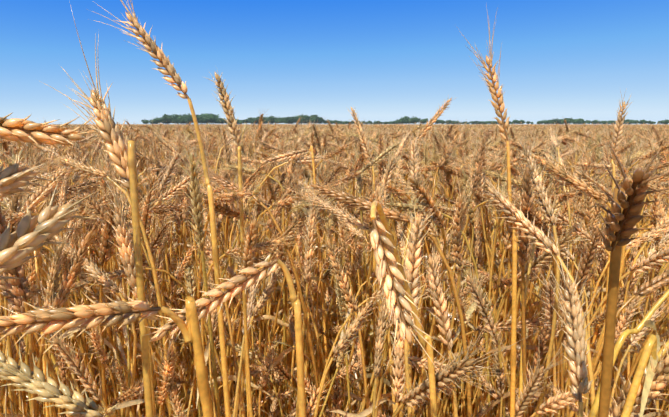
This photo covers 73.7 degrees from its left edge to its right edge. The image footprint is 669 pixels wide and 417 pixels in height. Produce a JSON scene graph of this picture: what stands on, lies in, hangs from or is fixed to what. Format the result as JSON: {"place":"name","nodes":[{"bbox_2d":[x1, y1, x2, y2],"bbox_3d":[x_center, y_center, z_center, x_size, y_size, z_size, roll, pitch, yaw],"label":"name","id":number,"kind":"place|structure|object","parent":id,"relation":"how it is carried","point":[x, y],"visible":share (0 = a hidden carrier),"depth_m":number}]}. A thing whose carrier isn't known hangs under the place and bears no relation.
{"place":"outdoors","nodes":[
{"label":"outdoors","id":0,"kind":"place"},
{"bbox_2d":[0,0,668,123],"label":"sky","id":1,"kind":"structure","parent":0,"point":[384,60]},
{"bbox_2d":[0,114,668,416],"bbox_3d":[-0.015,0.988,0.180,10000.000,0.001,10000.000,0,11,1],"label":"ground","id":2,"kind":"structure","parent":0,"point":[357,296],"depth_m":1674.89},
{"bbox_2d":[0,152,62,204],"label":"wheat ear","id":3,"kind":"object","parent":2,"relation":"on","point":[13,178],"visible":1,"depth_m":0.21},
{"bbox_2d":[0,112,101,159],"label":"wheat ear","id":4,"kind":"object","parent":2,"relation":"on","point":[16,129],"visible":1,"depth_m":0.23},
{"bbox_2d":[0,183,102,279],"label":"wheat ear","id":5,"kind":"object","parent":2,"relation":"on","point":[29,236],"visible":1,"depth_m":0.17},
{"bbox_2d":[36,5,153,416],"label":"wheat ear","id":6,"kind":"object","parent":2,"relation":"on","point":[118,149],"visible":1,"depth_m":0.29},
{"bbox_2d":[0,293,212,416],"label":"wheat ear","id":7,"kind":"object","parent":2,"relation":"on","point":[70,317],"visible":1,"depth_m":0.23},
{"bbox_2d":[90,0,230,416],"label":"wheat ear","id":8,"kind":"object","parent":2,"relation":"on","point":[149,43],"visible":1,"depth_m":0.41},
{"bbox_2d":[142,259,305,416],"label":"wheat ear","id":9,"kind":"object","parent":2,"relation":"on","point":[234,286],"visible":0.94,"depth_m":0.28},
{"bbox_2d":[204,71,249,416],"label":"wheat ear","id":10,"kind":"object","parent":2,"relation":"on","point":[228,110],"visible":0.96,"depth_m":0.55},
{"bbox_2d":[259,145,329,407],"bbox_3d":[-0.064,0.357,0.919,0.163,0.965,0.051,0,11,1],"label":"wheat ear","id":11,"kind":"object","parent":2,"relation":"on","point":[281,157],"visible":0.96,"depth_m":0.85},
{"bbox_2d":[347,107,375,384],"bbox_3d":[0.061,0.302,1.003,0.076,1.042,0.092,0,11,1],"label":"wheat ear","id":12,"kind":"object","parent":2,"relation":"on","point":[360,131],"visible":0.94,"depth_m":0.94},
{"bbox_2d":[370,200,451,416],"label":"wheat ear","id":13,"kind":"object","parent":2,"relation":"on","point":[395,290],"visible":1,"depth_m":0.24},
{"bbox_2d":[407,95,451,247],"bbox_3d":[0.204,0.282,1.034,0.135,1.070,0.128,0,11,1],"label":"wheat ear","id":14,"kind":"object","parent":2,"relation":"on","point":[427,127],"visible":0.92,"depth_m":0.99},
{"bbox_2d":[459,6,516,416],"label":"wheat ear","id":15,"kind":"object","parent":2,"relation":"on","point":[493,77],"visible":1,"depth_m":0.49},
{"bbox_2d":[518,192,567,402],"bbox_3d":[0.263,0.442,0.606,0.114,0.916,0.196,0,11,1],"label":"wheat stalk","id":16,"kind":"object","parent":2,"relation":"on","point":[557,205],"visible":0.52,"depth_m":0.59},
{"bbox_2d":[597,88,632,416],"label":"wheat ear","id":17,"kind":"object","parent":2,"relation":"on","point":[617,125],"visible":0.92,"depth_m":0.73},
{"bbox_2d":[587,137,668,416],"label":"wheat ear","id":18,"kind":"object","parent":2,"relation":"on","point":[623,218],"visible":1,"depth_m":0.21},
{"bbox_2d":[588,289,668,416],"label":"wheat stalk","id":19,"kind":"object","parent":2,"relation":"on","point":[637,329],"visible":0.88,"depth_m":0.41},
{"bbox_2d":[621,334,668,416],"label":"wheat stalk","id":20,"kind":"object","parent":2,"relation":"on","point":[649,348],"visible":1,"depth_m":0.34}
]}

